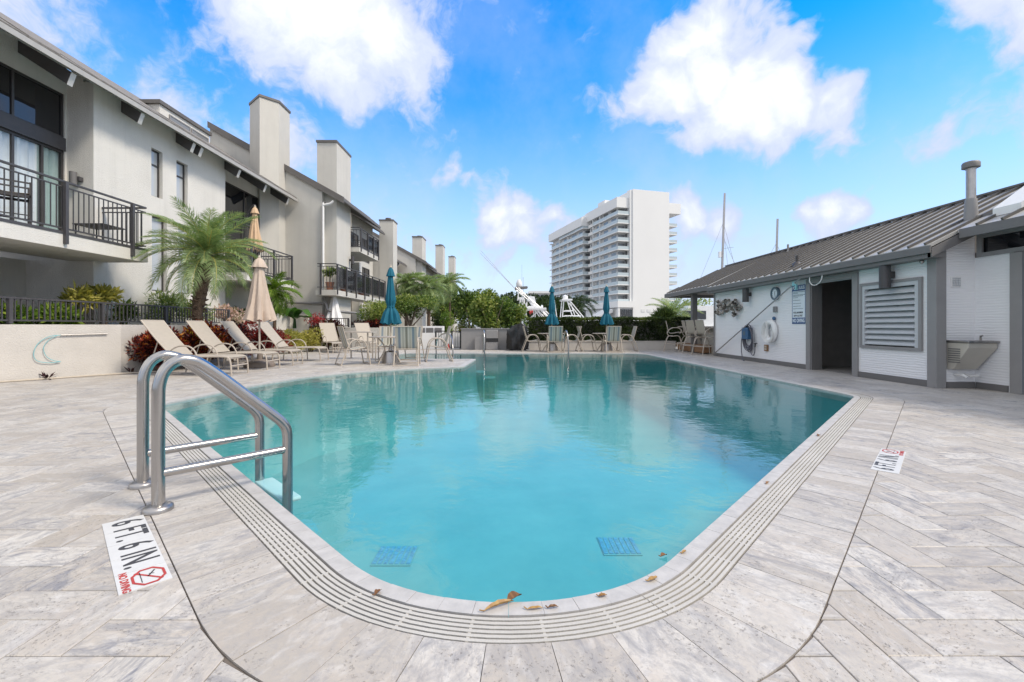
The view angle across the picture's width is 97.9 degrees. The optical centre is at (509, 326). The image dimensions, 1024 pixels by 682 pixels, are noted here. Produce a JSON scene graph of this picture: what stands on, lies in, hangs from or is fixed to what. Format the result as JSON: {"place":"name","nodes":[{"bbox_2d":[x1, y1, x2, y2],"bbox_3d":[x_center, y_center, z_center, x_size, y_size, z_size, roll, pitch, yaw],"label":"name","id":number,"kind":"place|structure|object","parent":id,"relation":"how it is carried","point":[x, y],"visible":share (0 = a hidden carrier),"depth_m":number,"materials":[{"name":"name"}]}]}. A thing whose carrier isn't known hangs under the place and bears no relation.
{"place":"outdoors","nodes":[
{"label":"outdoors","id":0,"kind":"place"},
{"bbox_2d":[475,330,497,349],"bbox_3d":[-0.960,0.580,18.785,0.980,0.840,0.350,0,0,0],"label":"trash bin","id":1,"kind":"object","parent":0,"point":[491,340],"visible":1,"depth_m":18.62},
{"bbox_2d":[0,349,1023,681],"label":"pool deck","id":2,"kind":"structure","parent":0,"point":[850,567],"depth_m":1.79,"materials":[{"name":"stone"}]},
{"bbox_2d":[0,371,155,382],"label":"curb","id":3,"kind":"structure","parent":2,"relation":"on","point":[69,377],"depth_m":8.54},
{"bbox_2d":[0,324,257,380],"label":"retaining wall","id":4,"kind":"structure","parent":2,"relation":"on","point":[79,355],"depth_m":8.62,"materials":[{"name":"paint"}]},
{"bbox_2d":[33,333,107,362],"bbox_3d":[-8.479,0.420,8.651,0.024,0.555,1.057,0,0,33],"label":"handrail","id":5,"kind":"object","parent":4,"relation":"attached to","point":[61,335],"visible":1,"depth_m":8.44,"materials":[{"name":"metal"}]},
{"bbox_2d":[0,296,229,323],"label":"garden railing","id":6,"kind":"object","parent":4,"relation":"on","point":[9,311],"visible":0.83,"depth_m":9.75,"materials":[{"name":"metal"}]},
{"bbox_2d":[102,515,172,595],"bbox_3d":[-1.690,1.001,2.003,0.846,0.013,0.162,0,0,44],"label":"depth marker","id":7,"kind":"object","parent":2,"relation":"on","point":[137,561],"visible":1,"depth_m":1.93,"materials":[{"name":"tile"}]},
{"bbox_2d":[126,326,193,369],"bbox_3d":[-7.821,0.478,9.908,1.309,1.055,1.158,0,0,0],"label":"croton bush","id":8,"kind":"object","parent":2,"relation":"on","point":[147,341],"visible":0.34,"depth_m":9.59,"materials":[{"name":"red plant"}]},
{"bbox_2d":[140,320,248,375],"bbox_3d":[-6.473,0.436,9.220,1.840,1.130,0.658,0,0,0],"label":"sun lounger","id":9,"kind":"object","parent":2,"relation":"on","point":[163,335],"visible":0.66,"depth_m":9.20,"materials":[{"name":"fabric"}]},
{"bbox_2d":[130,195,276,353],"bbox_3d":[-7.806,-1.066,11.455,3.248,4.134,2.918,0,0,0],"label":"pygmy date palm","id":10,"kind":"object","parent":2,"relation":"on","point":[208,243],"visible":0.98,"depth_m":11.12,"materials":[{"name":"plant"}]},
{"bbox_2d":[179,319,231,360],"bbox_3d":[-7.541,0.420,10.951,1.197,1.270,1.204,0,0,0],"label":"croton bush","id":11,"kind":"object","parent":2,"relation":"on","point":[191,337],"visible":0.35,"depth_m":10.89,"materials":[{"name":"red plant"}]},
{"bbox_2d":[128,350,300,515],"bbox_3d":[-1.861,1.053,2.847,0.677,1.794,0.820,0,0,44],"label":"pool ladder","id":12,"kind":"object","parent":2,"relation":"attached to","point":[284,494],"visible":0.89,"depth_m":2.76,"materials":[{"name":"metal"}]},
{"bbox_2d":[186,320,279,369],"bbox_3d":[-6.413,0.436,10.402,1.840,1.130,0.658,0,0,-1],"label":"sun lounger","id":13,"kind":"object","parent":2,"relation":"on","point":[204,333],"visible":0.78,"depth_m":10.35,"materials":[{"name":"fabric"}]},
{"bbox_2d":[220,319,255,362],"bbox_3d":[-7.551,0.399,12.311,1.196,1.215,1.242,0,0,0],"label":"croton bush","id":14,"kind":"object","parent":2,"relation":"on","point":[242,328],"visible":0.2,"depth_m":12.18,"materials":[{"name":"red plant"}]},
{"bbox_2d":[243,255,276,367],"bbox_3d":[-6.135,-0.370,10.913,0.729,2.740,0.720,0,0,0],"label":"parasol","id":15,"kind":"object","parent":2,"relation":"on","point":[259,307],"visible":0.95,"depth_m":10.80,"materials":[{"name":"beige fabric"}]},
{"bbox_2d":[219,321,302,365],"bbox_3d":[-6.373,0.436,11.503,1.840,1.130,0.658,0,0,-2],"label":"sun lounger","id":16,"kind":"object","parent":2,"relation":"on","point":[235,333],"visible":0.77,"depth_m":11.44,"materials":[{"name":"fabric"}]},
{"bbox_2d":[244,320,293,358],"bbox_3d":[-7.500,0.344,13.717,1.496,1.325,1.312,0,0,31],"label":"ti plant","id":17,"kind":"object","parent":2,"relation":"on","point":[263,336],"visible":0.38,"depth_m":13.53,"materials":[{"name":"red plant"}]},
{"bbox_2d":[254,313,308,349],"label":"stair wall","id":18,"kind":"structure","parent":2,"relation":"on","point":[285,322],"depth_m":19.19,"materials":[{"name":"white paint"}]},
{"bbox_2d":[256,322,328,360],"bbox_3d":[-6.273,0.436,12.950,1.840,1.130,0.658,0,0,0],"label":"sun lounger","id":19,"kind":"object","parent":2,"relation":"on","point":[272,334],"visible":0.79,"depth_m":12.90,"materials":[{"name":"fabric"}]},
{"bbox_2d":[279,329,306,353],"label":"golden shrub","id":20,"kind":"object","parent":2,"relation":"on","point":[295,334],"visible":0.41,"depth_m":16.25,"materials":[{"name":"yellow plant"}]},
{"bbox_2d":[297,327,323,351],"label":"golden shrub","id":21,"kind":"object","parent":2,"relation":"on","point":[312,339],"visible":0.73,"depth_m":17.25,"materials":[{"name":"yellow plant"}]},
{"bbox_2d":[307,318,344,349],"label":"croton bush","id":22,"kind":"object","parent":2,"relation":"on","point":[328,345],"visible":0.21,"depth_m":18.67,"materials":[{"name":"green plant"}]},
{"bbox_2d":[319,323,348,352],"bbox_3d":[-6.797,0.436,17.232,0.658,1.130,1.840,0,0,-38],"label":"sun lounger","id":23,"kind":"object","parent":2,"relation":"on","point":[329,333],"visible":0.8,"depth_m":17.66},
{"bbox_2d":[335,326,370,365],"bbox_3d":[-4.074,0.504,11.603,0.772,1.003,0.632,0,0,-35],"label":"striped chair","id":24,"kind":"object","parent":2,"relation":"on","point":[343,338],"visible":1,"depth_m":11.52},
{"bbox_2d":[345,331,376,358],"bbox_3d":[-4.575,0.583,13.625,0.850,0.835,0.650,0,0,0],"label":"side table","id":25,"kind":"object","parent":2,"relation":"on","point":[367,332],"visible":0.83,"depth_m":13.54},
{"bbox_2d":[354,323,385,351],"bbox_3d":[-5.497,0.436,17.532,0.658,1.130,1.840,0,0,-38],"label":"sun lounger","id":26,"kind":"object","parent":2,"relation":"on","point":[362,327],"visible":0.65,"depth_m":17.96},
{"bbox_2d":[375,326,398,360],"bbox_3d":[-3.605,0.504,13.179,0.632,1.003,0.772,0,0,-10],"label":"striped chair","id":27,"kind":"object","parent":2,"relation":"on","point":[384,330],"visible":0.48,"depth_m":13.40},
{"bbox_2d":[380,265,401,363],"bbox_3d":[-3.219,-0.330,12.091,0.559,2.660,0.562,0,0,0],"label":"parasol","id":28,"kind":"object","parent":2,"relation":"on","point":[390,316],"visible":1,"depth_m":12.00,"materials":[{"name":"teal fabric"}]},
{"bbox_2d":[393,326,420,366],"bbox_3d":[-2.616,0.504,11.421,0.632,1.003,0.772,0,0,-8],"label":"striped chair","id":29,"kind":"object","parent":2,"relation":"on","point":[405,337],"visible":1,"depth_m":11.18,"materials":[{"name":"fabric"}]},
{"bbox_2d":[400,326,424,360],"bbox_3d":[-2.946,0.504,13.329,0.631,1.003,0.772,0,0,8],"label":"striped chair","id":30,"kind":"object","parent":2,"relation":"on","point":[419,332],"visible":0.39,"depth_m":13.55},
{"bbox_2d":[424,326,452,361],"bbox_3d":[-2.021,0.504,12.758,0.772,1.003,0.632,0,0,-15],"label":"striped chair","id":31,"kind":"object","parent":2,"relation":"on","point":[445,345],"visible":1,"depth_m":12.66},
{"bbox_2d":[460,328,509,349],"bbox_3d":[-1.030,0.555,19.300,2.100,0.910,0.660,0,0,0],"label":"grill counter","id":32,"kind":"object","parent":2,"relation":"on","point":[468,335],"visible":0.64,"depth_m":19.00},
{"bbox_2d":[167,375,845,617],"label":"swimming pool","id":33,"kind":"structure","parent":2,"relation":"in","point":[477,494],"depth_m":7.38,"materials":[{"name":"liquid"}]},
{"bbox_2d":[370,546,417,565],"bbox_3d":[-1.240,2.492,4.850,0.420,0.012,0.420,0,0,0],"label":"floor drain","id":34,"kind":"object","parent":33,"relation":"on","point":[394,555],"visible":1,"depth_m":4.82,"materials":[{"name":"paint"}]},
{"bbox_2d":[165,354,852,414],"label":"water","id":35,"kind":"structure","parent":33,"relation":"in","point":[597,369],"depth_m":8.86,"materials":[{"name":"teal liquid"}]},
{"bbox_2d":[597,537,642,555],"bbox_3d":[1.240,2.492,5.060,0.420,0.012,0.420,0,0,0],"label":"floor drain","id":36,"kind":"object","parent":33,"relation":"on","point":[618,546],"visible":1,"depth_m":5.03,"materials":[{"name":"paint"}]},
{"bbox_2d":[149,393,872,644],"bbox_3d":[0.446,1.038,3.856,9.851,0.074,4.838,0,0,-5],"label":"drain grating","id":37,"kind":"object","parent":2,"relation":"on","point":[709,570],"visible":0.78,"depth_m":1.72,"materials":[{"name":"plastic"}]},
{"bbox_2d":[506,324,528,349],"bbox_3d":[0.346,0.448,18.552,0.958,1.104,0.680,0,0,0],"label":"covered grill","id":38,"kind":"object","parent":2,"relation":"on","point":[516,338],"visible":0.91,"depth_m":18.27,"materials":[{"name":"fabric"}]},
{"bbox_2d":[545,285,558,350],"bbox_3d":[1.708,-0.330,17.796,0.562,2.660,0.559,0,0,33],"label":"parasol","id":39,"kind":"object","parent":2,"relation":"on","point":[551,318],"visible":0.94,"depth_m":17.70,"materials":[{"name":"teal fabric"}]},
{"bbox_2d":[546,326,564,352],"bbox_3d":[1.740,0.504,16.970,0.631,1.003,0.772,0,0,0],"label":"striped chair","id":40,"kind":"object","parent":2,"relation":"on","point":[555,333],"visible":0.99,"depth_m":16.73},
{"bbox_2d":[529,341,675,349],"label":"kerb wall","id":41,"kind":"structure","parent":2,"relation":"on","point":[643,345],"depth_m":18.78,"materials":[{"name":"paint"}]},
{"bbox_2d":[525,316,690,342],"bbox_3d":[4.326,0.157,19.498,7.285,1.237,1.237,0,0,0],"label":"clipped hedge","id":42,"kind":"object","parent":41,"relation":"on","point":[651,328],"visible":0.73,"depth_m":19.07,"materials":[{"name":"green plant"}]},
{"bbox_2d":[600,284,613,350],"bbox_3d":[3.888,-0.330,17.805,0.562,2.660,0.559,0,0,-25],"label":"parasol","id":43,"kind":"object","parent":2,"relation":"on","point":[606,319],"visible":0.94,"depth_m":17.71,"materials":[{"name":"teal fabric"}]},
{"bbox_2d":[602,326,622,352],"bbox_3d":[3.920,0.504,16.970,0.631,1.003,0.772,0,0,0],"label":"striped chair","id":44,"kind":"object","parent":2,"relation":"on","point":[613,333],"visible":1,"depth_m":16.73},
{"bbox_2d":[678,343,710,352],"bbox_3d":[7.100,0.825,17.200,0.300,0.290,2.400,0,0,0],"label":"bench","id":45,"kind":"object","parent":2,"relation":"on","point":[698,349],"visible":0.71,"depth_m":16.46,"materials":[{"name":"brown wood"}]},
{"bbox_2d":[682,320,708,354],"bbox_3d":[6.721,0.395,16.044,0.729,1.215,0.652,0,0,-10],"label":"bar stool","id":46,"kind":"object","parent":2,"relation":"on","point":[690,326],"visible":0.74,"depth_m":16.01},
{"bbox_2d":[678,326,713,353],"bbox_3d":[7.340,0.502,16.750,0.720,0.995,3.500,0,0,0],"label":"bar counter","id":47,"kind":"object","parent":2,"relation":"on","point":[711,341],"visible":0.29,"depth_m":16.31,"materials":[{"name":"grey paint"}]},
{"bbox_2d":[691,320,713,355],"bbox_3d":[6.771,0.395,15.344,0.729,1.215,0.652,0,0,-10],"label":"bar stool","id":48,"kind":"object","parent":2,"relation":"on","point":[700,327],"visible":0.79,"depth_m":15.30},
{"bbox_2d":[664,160,1023,394],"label":"pool house","id":49,"kind":"structure","parent":2,"relation":"on","point":[902,299],"depth_m":8.01,"materials":[{"name":"grey paint"}]},
{"bbox_2d":[714,299,742,316],"bbox_3d":[6.806,-0.563,13.926,0.187,0.606,1.585,0,0,0],"label":"wall art","id":50,"kind":"object","parent":49,"relation":"attached to","point":[734,304],"depth_m":13.85},
{"bbox_2d":[741,324,756,360],"bbox_3d":[6.783,0.471,12.686,0.231,1.052,0.855,0,0,0],"label":"hose reel","id":51,"kind":"object","parent":49,"relation":"attached to","point":[747,332],"visible":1,"depth_m":12.67,"materials":[{"name":"blue plastic"}]},
{"bbox_2d":[713,275,822,354],"bbox_3d":[6.731,-0.140,12.184,0.061,2.191,5.348,0,0,1],"label":"pool pole","id":52,"kind":"object","parent":49,"relation":"attached to","point":[795,285],"visible":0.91,"depth_m":11.31,"materials":[{"name":"metal"}]},
{"bbox_2d":[761,317,777,342],"bbox_3d":[6.812,0.096,11.658,0.177,0.691,0.540,0,0,0],"label":"life ring","id":53,"kind":"object","parent":49,"relation":"hanging from","point":[765,329],"visible":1,"depth_m":11.61,"materials":[{"name":"white paint"}]},
{"bbox_2d":[792,284,805,323],"bbox_3d":[6.891,-0.515,10.615,0.015,0.920,0.490,0,0,0],"label":"pool rules sign","id":54,"kind":"object","parent":49,"relation":"attached to","point":[799,306],"visible":0.94,"depth_m":10.58,"materials":[{"name":"white plastic"}]},
{"bbox_2d":[859,277,922,350],"bbox_3d":[6.940,-0.202,8.085,0.160,1.245,1.310,0,0,0],"label":"louvre window","id":55,"kind":"structure","parent":49,"relation":"in","point":[893,316],"depth_m":8.02,"materials":[{"name":"silver metal"}]},
{"bbox_2d":[946,335,999,377],"bbox_3d":[7.281,0.482,7.013,0.482,0.690,0.383,0,0,0],"label":"drinking fountain","id":56,"kind":"object","parent":49,"relation":"attached to","point":[968,354],"visible":1,"depth_m":6.99,"materials":[{"name":"metal"}]},
{"bbox_2d":[976,226,1023,257],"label":"clerestory window","id":57,"kind":"structure","parent":49,"relation":"in","point":[1011,240],"depth_m":6.84,"materials":[{"name":"black glass"}]},
{"bbox_2d":[871,448,905,473],"bbox_3d":[2.833,1.001,3.323,0.150,0.013,0.745,0,0,44],"label":"depth marker","id":58,"kind":"object","parent":2,"relation":"on","point":[888,460],"visible":1,"depth_m":3.28,"materials":[{"name":"tile"}]},
{"bbox_2d":[0,0,1023,325],"label":"sky","id":59,"kind":"structure","parent":0,"point":[489,127],"materials":[{"name":"blue"}]},
{"label":"ground","id":60,"kind":"structure","parent":0,"visible":0},
{"bbox_2d":[207,121,385,327],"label":"townhouse","id":61,"kind":"structure","parent":60,"relation":"on","point":[328,224],"depth_m":20.40,"materials":[{"name":"grey paint"}]},
{"bbox_2d":[326,296,344,325],"bbox_3d":[-7.991,-0.275,20.297,0.930,2.550,0.952,0,0,-28],"label":"parasol","id":62,"kind":"object","parent":60,"relation":"on","point":[335,312],"visible":0.67,"depth_m":20.12,"materials":[{"name":"white fabric"}]},
{"bbox_2d":[316,328,388,348],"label":"planter wall","id":63,"kind":"structure","parent":60,"relation":"on","point":[354,336],"depth_m":19.90,"materials":[{"name":"grey paint"}]},
{"bbox_2d":[351,318,387,327],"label":"ti plant","id":64,"kind":"object","parent":60,"relation":"on","point":[376,323],"visible":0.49,"depth_m":20.48,"materials":[{"name":"red plant"}]},
{"bbox_2d":[355,299,402,327],"bbox_3d":[-6.278,-0.147,21.215,2.167,2.305,1.732,0,0,0],"label":"variegated shrub","id":65,"kind":"object","parent":60,"relation":"on","point":[375,310],"visible":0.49,"depth_m":20.79,"materials":[{"name":"green plant"}]},
{"bbox_2d":[373,218,406,325],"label":"townhouse","id":66,"kind":"structure","parent":60,"relation":"on","point":[388,248],"depth_m":30.30,"materials":[{"name":"grey paint"}]},
{"bbox_2d":[373,232,438,325],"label":"townhouse","id":67,"kind":"structure","parent":60,"relation":"on","point":[415,261],"depth_m":40.40,"materials":[{"name":"grey paint"}]},
{"bbox_2d":[395,270,426,325],"bbox_3d":[-7.149,-1.479,31.574,2.860,4.958,2.986,0,0,-22],"label":"fan palm","id":68,"kind":"object","parent":60,"relation":"on","point":[408,280],"visible":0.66,"depth_m":31.11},
{"bbox_2d":[395,292,438,325],"bbox_3d":[-4.924,-0.339,22.499,2.610,2.784,2.196,0,0,-35],"label":"frangipani tree","id":69,"kind":"object","parent":60,"relation":"on","point":[406,306],"visible":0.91,"depth_m":22.29,"materials":[{"name":"green plant"}]},
{"bbox_2d":[405,274,448,325],"bbox_3d":[-5.669,-1.332,30.846,3.074,4.664,3.609,0,0,0],"label":"fan palm","id":70,"kind":"object","parent":60,"relation":"on","point":[435,289],"visible":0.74,"depth_m":30.80,"materials":[{"name":"plant"}]},
{"bbox_2d":[420,333,459,348],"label":"white wall","id":71,"kind":"structure","parent":60,"relation":"on","point":[426,337],"depth_m":19.75,"materials":[{"name":"paint"}]},
{"bbox_2d":[432,244,451,325],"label":"townhouse","id":72,"kind":"structure","parent":60,"relation":"on","point":[440,258],"depth_m":54.00,"materials":[{"name":"grey paint"}]},
{"bbox_2d":[431,296,461,323],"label":"dark tree","id":73,"kind":"object","parent":60,"relation":"on","point":[442,308],"visible":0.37,"depth_m":45.14,"materials":[{"name":"green plant"}]},
{"bbox_2d":[440,311,453,332],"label":"column vine","id":74,"kind":"object","parent":60,"relation":"on","point":[446,321],"depth_m":24.97,"materials":[{"name":"green plant"}]},
{"bbox_2d":[431,272,469,322],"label":"areca palm","id":75,"kind":"object","parent":60,"relation":"on","point":[450,287],"visible":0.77,"depth_m":40.19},
{"bbox_2d":[446,256,462,332],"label":"townhouse","id":76,"kind":"structure","parent":60,"relation":"on","point":[452,264],"depth_m":67.00,"materials":[{"name":"grey paint"}]},
{"bbox_2d":[451,287,483,327],"bbox_3d":[-2.181,-0.650,26.652,2.783,3.408,1.818,0,0,-23],"label":"seagrape tree","id":77,"kind":"object","parent":60,"relation":"on","point":[462,301],"visible":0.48,"depth_m":26.22,"materials":[{"name":"green plant"}]},
{"bbox_2d":[466,287,516,327],"bbox_3d":[-0.945,-0.433,22.249,2.097,2.972,2.237,0,0,-44],"label":"seagrape tree","id":78,"kind":"object","parent":60,"relation":"on","point":[484,311],"visible":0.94,"depth_m":21.89,"materials":[{"name":"green plant"}]},
{"bbox_2d":[497,299,527,327],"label":"seagrape tree","id":79,"kind":"object","parent":60,"relation":"on","point":[520,316],"visible":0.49,"depth_m":22.35,"materials":[{"name":"green plant"}]},
{"bbox_2d":[480,252,556,320],"bbox_3d":[2.347,-1.752,28.500,8.505,6.504,3.400,0,0,0],"label":"sport fishing boat","id":80,"kind":"object","parent":60,"relation":"on","point":[531,301],"visible":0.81,"depth_m":27.70,"materials":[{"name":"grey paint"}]},
{"bbox_2d":[516,293,558,320],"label":"dark tree","id":81,"kind":"object","parent":60,"relation":"on","point":[543,301],"visible":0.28,"depth_m":47.52,"materials":[{"name":"green plant"}]},
{"bbox_2d":[536,294,568,320],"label":"dark tree","id":82,"kind":"object","parent":60,"relation":"on","point":[557,301],"visible":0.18,"depth_m":51.63,"materials":[{"name":"green plant"}]},
{"bbox_2d":[558,295,582,320],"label":"dark tree","id":83,"kind":"object","parent":60,"relation":"on","point":[573,301],"visible":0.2,"depth_m":56.96,"materials":[{"name":"green plant"}]},
{"bbox_2d":[560,295,583,317],"bbox_3d":[5.300,-0.500,35.500,4.600,4.000,3.000,0,0,0],"label":"motor boat","id":84,"kind":"object","parent":60,"relation":"on","point":[565,299],"visible":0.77,"depth_m":34.88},
{"bbox_2d":[562,295,598,320],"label":"coconut palm","id":85,"kind":"object","parent":60,"relation":"on","point":[581,299],"visible":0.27,"depth_m":59.49,"materials":[{"name":"green plant"}]},
{"bbox_2d":[549,189,680,320],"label":"hotel tower","id":86,"kind":"structure","parent":60,"relation":"on","point":[619,247],"depth_m":148.27,"materials":[{"name":"white concrete"}]},
{"bbox_2d":[649,304,677,320],"bbox_3d":[7.758,-0.103,22.534,1.579,2.212,1.458,0,0,32],"label":"cycad","id":87,"kind":"object","parent":60,"relation":"on","point":[662,311],"visible":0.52,"depth_m":22.28,"materials":[{"name":"green plant"}]},
{"bbox_2d":[645,298,703,345],"bbox_3d":[8.973,-0.123,24.289,3.228,3.247,3.120,0,0,23],"label":"date palm","id":88,"kind":"object","parent":60,"relation":"on","point":[677,307],"visible":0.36,"depth_m":24.03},
{"bbox_2d":[677,306,713,342],"bbox_3d":[11.300,0.150,27.500,4.600,2.700,3.000,0,0,0],"label":"moored yacht","id":89,"kind":"object","parent":60,"relation":"on","point":[707,316],"visible":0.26,"depth_m":26.30,"materials":[{"name":"white plastic"}]},
{"bbox_2d":[702,193,733,273],"bbox_3d":[16.605,-4.315,34.000,8.000,11.630,2.600,0,0,0],"label":"sailboat","id":90,"kind":"object","parent":60,"relation":"on","point":[721,254],"visible":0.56,"depth_m":33.94,"materials":[{"name":"metal"}]},
{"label":"terrace","id":91,"kind":"structure","parent":0,"visible":0},
{"bbox_2d":[0,299,41,323],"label":"terrace shrub","id":92,"kind":"object","parent":91,"relation":"on","point":[23,314],"visible":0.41,"depth_m":8.76,"materials":[{"name":"green plant"}]},
{"bbox_2d":[28,301,85,324],"bbox_3d":[-9.895,-0.188,9.651,1.413,0.759,1.036,0,0,32],"label":"terrace shrub","id":93,"kind":"object","parent":91,"relation":"on","point":[58,314],"visible":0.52,"depth_m":9.52,"materials":[{"name":"green plant"}]},
{"bbox_2d":[57,279,104,323],"bbox_3d":[-9.700,-0.507,10.131,0.875,1.100,0.849,0,0,25],"label":"golden croton","id":94,"kind":"object","parent":91,"relation":"on","point":[83,293],"visible":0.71,"depth_m":10.01,"materials":[{"name":"yellow plant"}]},
{"bbox_2d":[88,283,123,324],"bbox_3d":[-9.776,-0.524,10.713,1.022,1.134,0.819,0,0,0],"label":"golden croton","id":95,"kind":"object","parent":91,"relation":"on","point":[110,294],"visible":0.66,"depth_m":10.61,"materials":[{"name":"yellow plant"}]},
{"bbox_2d":[105,298,142,324],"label":"croton bush","id":96,"kind":"object","parent":91,"relation":"on","point":[121,312],"visible":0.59,"depth_m":11.19,"materials":[{"name":"green plant"}]},
{"bbox_2d":[0,12,297,324],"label":"townhouse","id":97,"kind":"structure","parent":91,"relation":"on","point":[81,142],"depth_m":10.99,"materials":[{"name":"white paint"}]},
{"bbox_2d":[0,178,31,223],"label":"balcony chair","id":98,"kind":"object","parent":97,"relation":"on","point":[21,195],"visible":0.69,"depth_m":8.75,"materials":[{"name":"grey metal"}]},
{"bbox_2d":[0,62,62,136],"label":"window","id":99,"kind":"structure","parent":97,"relation":"in","point":[22,97],"depth_m":10.06,"materials":[{"name":"black glass"}]},
{"bbox_2d":[0,127,62,230],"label":"window","id":100,"kind":"structure","parent":97,"relation":"in","point":[41,146],"depth_m":10.28,"materials":[{"name":"glass"}]},
{"bbox_2d":[72,223,124,243],"bbox_3d":[-9.650,-2.135,10.500,0.700,0.439,0.600,0,0,0],"label":"balcony table","id":101,"kind":"object","parent":97,"relation":"on","point":[101,226],"visible":0.51,"depth_m":10.43,"materials":[{"name":"brown metal"}]},
{"bbox_2d":[151,149,158,197],"bbox_3d":[-10.230,-4.370,12.785,0.060,1.360,0.410,0,0,0],"label":"window","id":102,"kind":"structure","parent":97,"relation":"in","point":[154,154],"depth_m":12.85,"materials":[{"name":"grey glass"}]},
{"bbox_2d":[152,216,162,290],"bbox_3d":[-10.230,-2.075,12.875,0.060,2.150,0.550,0,0,0],"label":"window","id":103,"kind":"structure","parent":97,"relation":"in","point":[155,225],"depth_m":12.93,"materials":[{"name":"grey glass"}]},
{"bbox_2d":[176,161,183,206],"bbox_3d":[-10.230,-4.370,13.765,0.060,1.360,0.470,0,0,0],"label":"window","id":104,"kind":"structure","parent":97,"relation":"in","point":[179,167],"depth_m":13.83,"materials":[{"name":"grey glass"}]},
{"bbox_2d":[225,181,257,224],"bbox_3d":[-10.810,-4.850,18.025,0.060,1.300,2.350,0,0,0],"label":"window","id":105,"kind":"structure","parent":97,"relation":"in","point":[236,199],"depth_m":17.80,"materials":[{"name":"black glass"}]},
{"bbox_2d":[225,218,257,271],"bbox_3d":[-10.810,-3.050,18.025,0.060,2.200,2.350,0,0,0],"label":"window","id":106,"kind":"structure","parent":97,"relation":"in","point":[238,235],"depth_m":17.86,"materials":[{"name":"black glass"}]},
{"bbox_2d":[243,204,263,269],"bbox_3d":[-9.476,-3.187,16.320,0.904,2.517,0.616,0,0,0],"label":"cantilever umbrella","id":107,"kind":"object","parent":97,"relation":"on","point":[254,232],"visible":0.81,"depth_m":16.22,"materials":[{"name":"beige fabric"}]},
{"bbox_2d":[142,288,192,324],"bbox_3d":[-9.575,-0.538,12.585,1.394,1.175,1.291,0,0,45],"label":"bamboo shrub","id":108,"kind":"object","parent":91,"relation":"on","point":[164,301],"visible":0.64,"depth_m":12.46,"materials":[{"name":"green plant"}]},
{"bbox_2d":[214,303,244,320],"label":"pink shrub","id":109,"kind":"object","parent":91,"relation":"on","point":[233,310],"visible":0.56,"depth_m":14.93,"materials":[{"name":"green plant"}]},
{"bbox_2d":[250,271,302,327],"bbox_3d":[-8.866,-0.999,16.994,1.908,2.199,2.108,0,0,0],"label":"areca palm","id":110,"kind":"object","parent":91,"relation":"on","point":[276,293],"visible":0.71,"depth_m":16.94,"materials":[{"name":"green plant"}]},
{"bbox_2d":[277,307,312,327],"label":"banana plant","id":111,"kind":"object","parent":91,"relation":"on","point":[294,313],"visible":0.71,"depth_m":18.85,"materials":[{"name":"green plant"}]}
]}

